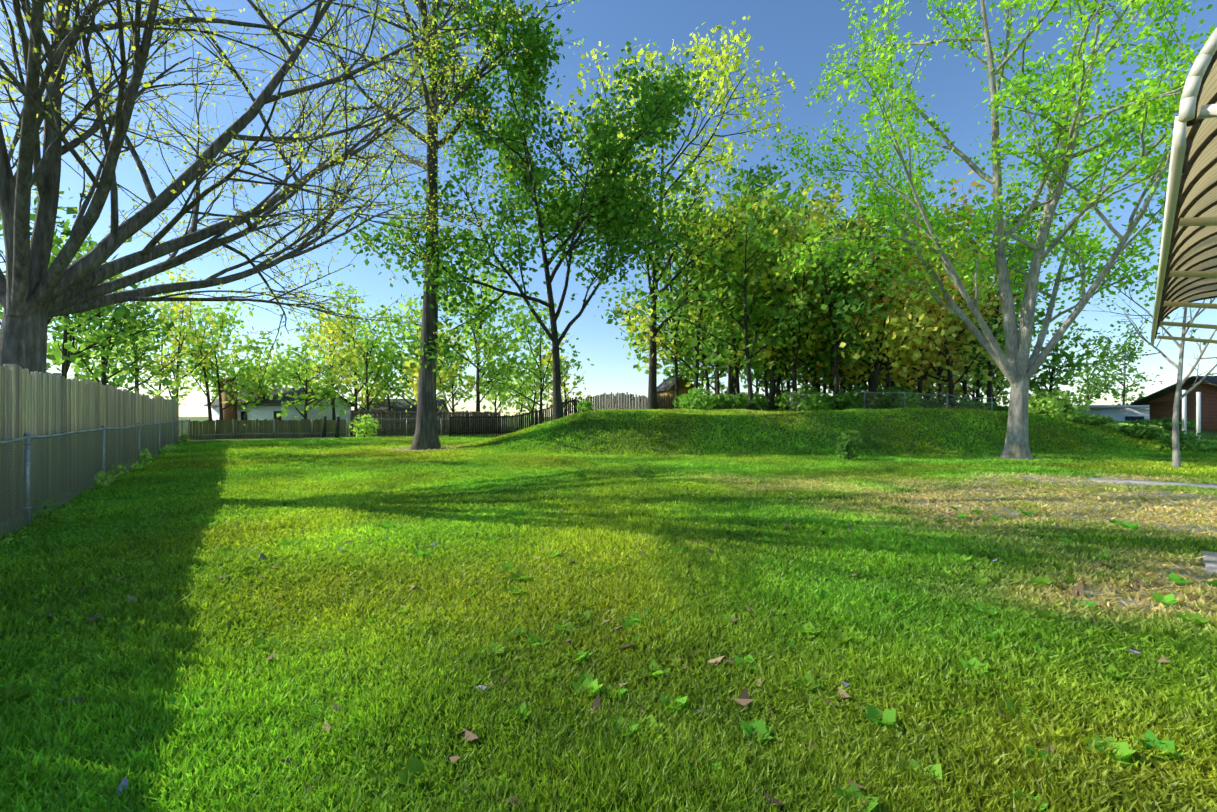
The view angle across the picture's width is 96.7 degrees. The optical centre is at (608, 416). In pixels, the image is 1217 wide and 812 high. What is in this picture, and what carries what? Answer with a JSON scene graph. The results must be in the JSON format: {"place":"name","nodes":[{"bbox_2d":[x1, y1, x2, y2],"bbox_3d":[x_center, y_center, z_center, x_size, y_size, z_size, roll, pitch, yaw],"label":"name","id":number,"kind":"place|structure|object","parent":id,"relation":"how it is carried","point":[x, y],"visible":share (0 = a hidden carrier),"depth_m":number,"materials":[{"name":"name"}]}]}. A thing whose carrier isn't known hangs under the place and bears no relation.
{"place":"outdoors","nodes":[
{"label":"outdoors","id":0,"kind":"place"},
{"bbox_2d":[358,399,448,411],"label":"house roof","id":1,"kind":"structure","parent":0,"point":[400,407],"depth_m":68.19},
{"bbox_2d":[0,0,1216,416],"label":"sky","id":2,"kind":"structure","parent":0,"point":[796,35],"materials":[{"name":"blue"}]},
{"bbox_2d":[0,407,1216,811],"bbox_3d":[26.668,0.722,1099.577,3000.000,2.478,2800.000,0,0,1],"label":"lawn","id":3,"kind":"structure","parent":0,"point":[879,431],"depth_m":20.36,"materials":[{"name":"green plant"}]},
{"bbox_2d":[0,364,178,521],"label":"wooden fence","id":4,"kind":"object","parent":3,"relation":"on","point":[35,403],"visible":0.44,"depth_m":10.04,"materials":[{"name":"grey wood"}]},
{"bbox_2d":[0,419,189,524],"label":"fence frame","id":5,"kind":"object","parent":3,"relation":"on","point":[27,437],"visible":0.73,"depth_m":7.28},
{"bbox_2d":[0,420,188,538],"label":"chain link fence","id":6,"kind":"object","parent":5,"relation":"attached to","point":[82,451],"visible":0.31,"depth_m":8.69,"materials":[{"name":"grey metal"}]},
{"bbox_2d":[188,418,347,439],"bbox_3d":[-21.201,0.772,34.273,8.593,1.274,0.115,0,0,-35],"label":"fence","id":7,"kind":"object","parent":3,"relation":"on","point":[233,428],"visible":0.77,"depth_m":34.02,"materials":[{"name":"brown wood"}]},
{"bbox_2d":[0,0,546,433],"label":"tree","id":8,"kind":"object","parent":3,"relation":"on","point":[35,294],"depth_m":11.06,"materials":[{"name":"plant"}]},
{"bbox_2d":[211,391,350,429],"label":"white house walls","id":9,"kind":"structure","parent":3,"relation":"on","point":[263,412],"depth_m":52.52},
{"bbox_2d":[220,378,237,419],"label":"white house chimney","id":10,"kind":"object","parent":9,"relation":"attached to","point":[228,414],"visible":0.46,"depth_m":52.65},
{"bbox_2d":[240,410,281,420],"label":"house windows","id":11,"kind":"structure","parent":9,"relation":"attached to","point":[273,414],"depth_m":51.36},
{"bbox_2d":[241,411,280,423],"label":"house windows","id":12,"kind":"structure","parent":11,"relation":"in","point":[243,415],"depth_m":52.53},
{"bbox_2d":[204,387,356,406],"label":"house roof","id":13,"kind":"structure","parent":9,"relation":"on","point":[267,401],"depth_m":52.92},
{"bbox_2d":[322,416,339,437],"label":"fence posts","id":14,"kind":"object","parent":3,"relation":"on","point":[337,427],"visible":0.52,"depth_m":34.76,"materials":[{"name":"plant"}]},
{"bbox_2d":[381,403,444,425],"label":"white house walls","id":15,"kind":"structure","parent":3,"relation":"on","point":[406,414],"depth_m":67.20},
{"bbox_2d":[350,410,500,435],"bbox_3d":[-13.085,0.451,39.859,10.894,1.857,0.115,0,0,-35],"label":"fence","id":16,"kind":"object","parent":3,"relation":"on","point":[392,416],"visible":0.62,"depth_m":38.75,"materials":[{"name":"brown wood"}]},
{"bbox_2d":[268,0,583,449],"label":"tree","id":17,"kind":"object","parent":3,"relation":"on","point":[426,436],"depth_m":22.95,"materials":[{"name":"green plant"}]},
{"bbox_2d":[369,418,501,435],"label":"house wall","id":18,"kind":"structure","parent":3,"relation":"on","point":[412,418],"depth_m":37.01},
{"bbox_2d":[372,419,501,435],"bbox_3d":[-11.854,0.740,38.335,9.503,1.196,0.001,0,0,-35],"label":"chain link fence","id":19,"kind":"object","parent":3,"relation":"on","point":[445,431],"visible":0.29,"depth_m":37.06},
{"bbox_2d":[449,397,576,436],"bbox_3d":[-6.108,0.021,35.515,8.357,2.731,0.115,0,0,-20],"label":"dark fence","id":20,"kind":"object","parent":3,"relation":"on","point":[512,423],"visible":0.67,"depth_m":35.18,"materials":[{"name":"brown wood"}]},
{"bbox_2d":[334,0,714,419],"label":"tree","id":21,"kind":"object","parent":3,"relation":"on","point":[611,187],"depth_m":23.13,"materials":[{"name":"green plant"}]},
{"bbox_2d":[0,145,1162,427],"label":"trees","id":22,"kind":"object","parent":3,"relation":"on","point":[854,303],"depth_m":35.77,"materials":[{"name":"green plant"}]},
{"bbox_2d":[0,382,1216,546],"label":"shrubs","id":23,"kind":"object","parent":3,"relation":"on","point":[1142,428],"depth_m":27.67,"materials":[{"name":"green plant"}]},
{"bbox_2d":[0,491,1216,811],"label":"lawn weeds","id":24,"kind":"object","parent":3,"relation":"on","point":[416,765],"visible":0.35,"depth_m":3.04,"materials":[{"name":"green plant"}]},
{"bbox_2d":[5,488,1216,807],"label":"leaf litter","id":25,"kind":"object","parent":3,"relation":"on","point":[745,698],"visible":0.4,"depth_m":2.94,"materials":[{"name":"green plant"}]},
{"bbox_2d":[578,392,681,412],"bbox_3d":[2.260,-0.804,39.834,10.634,1.943,0.020,0,0,-33],"label":"dark fence","id":26,"kind":"object","parent":3,"relation":"on","point":[664,401],"visible":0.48,"depth_m":39.17,"materials":[{"name":"grey wood"}]},
{"bbox_2d":[480,15,796,409],"bbox_3d":[2.728,-13.874,34.184,18.224,27.390,18.335,0,0,1],"label":"tall yellow tree","id":27,"kind":"object","parent":3,"relation":"on","point":[727,57],"depth_m":34.26,"materials":[{"name":"plant"}]},
{"bbox_2d":[657,379,692,401],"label":"house wall","id":28,"kind":"structure","parent":3,"relation":"on","point":[683,389],"depth_m":44.37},
{"bbox_2d":[657,376,693,391],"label":"shed roof","id":29,"kind":"structure","parent":28,"relation":"on","point":[665,385],"depth_m":45.19,"materials":[{"name":"grey metal"}]},
{"bbox_2d":[790,391,992,410],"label":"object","id":30,"kind":"object","parent":3,"relation":"on","point":[947,394],"visible":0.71,"depth_m":30.08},
{"bbox_2d":[791,393,990,410],"bbox_3d":[15.562,-0.593,30.530,10.089,1.643,0.001,0,0,25],"label":"chain link fence","id":31,"kind":"object","parent":30,"relation":"attached to","point":[908,400],"visible":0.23,"depth_m":29.91,"materials":[{"name":"grey metal"}]},
{"bbox_2d":[741,0,1216,459],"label":"tree","id":32,"kind":"object","parent":3,"relation":"on","point":[1152,106],"depth_m":17.49,"materials":[{"name":"green plant"}]},
{"bbox_2d":[1074,408,1149,420],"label":"white house walls","id":33,"kind":"structure","parent":3,"relation":"on","point":[1118,414],"depth_m":42.68,"materials":[{"name":"white paint"}]},
{"bbox_2d":[1072,405,1149,407],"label":"house roof","id":34,"kind":"structure","parent":33,"relation":"on","point":[1119,406],"depth_m":42.24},
{"bbox_2d":[1125,416,1143,421],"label":"window","id":35,"kind":"structure","parent":33,"relation":"in","point":[1131,418],"depth_m":42.54,"materials":[{"name":"black glass"}]},
{"bbox_2d":[1059,263,1216,466],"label":"small tree","id":36,"kind":"object","parent":3,"relation":"on","point":[1176,458],"depth_m":15.51,"materials":[{"name":"grey plant"}]},
{"bbox_2d":[1090,477,1216,573],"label":"patio slabs","id":37,"kind":"structure","parent":3,"relation":"on","point":[1210,560],"depth_m":11.34,"materials":[{"name":"concrete"}]},
{"bbox_2d":[1150,380,1216,430],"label":"brick house walls","id":38,"kind":"structure","parent":3,"relation":"on","point":[1161,407],"depth_m":30.22,"materials":[{"name":"brown brick"}]},
{"bbox_2d":[1130,376,1216,404],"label":"house roof","id":39,"kind":"structure","parent":38,"relation":"on","point":[1146,400],"depth_m":31.42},
{"bbox_2d":[1151,28,1216,345],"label":"awning frame","id":40,"kind":"object","parent":3,"relation":"on","point":[1187,106],"visible":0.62,"depth_m":2.06,"materials":[{"name":"white metal"}]},
{"bbox_2d":[1163,60,1216,315],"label":"awning sheet","id":41,"kind":"object","parent":40,"relation":"attached to","point":[1208,154],"visible":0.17,"depth_m":3.14,"materials":[{"name":"beige fabric"}]},
{"bbox_2d":[1155,50,1216,338],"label":"ribs","id":42,"kind":"object","parent":41,"relation":"attached to","point":[1195,123],"visible":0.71,"depth_m":2.99,"materials":[{"name":"brown metal"}]},
{"bbox_2d":[1182,390,1200,442],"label":"carport posts","id":43,"kind":"object","parent":3,"relation":"on","point":[1198,412],"visible":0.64,"depth_m":23.74,"materials":[{"name":"white metal"}]}
]}

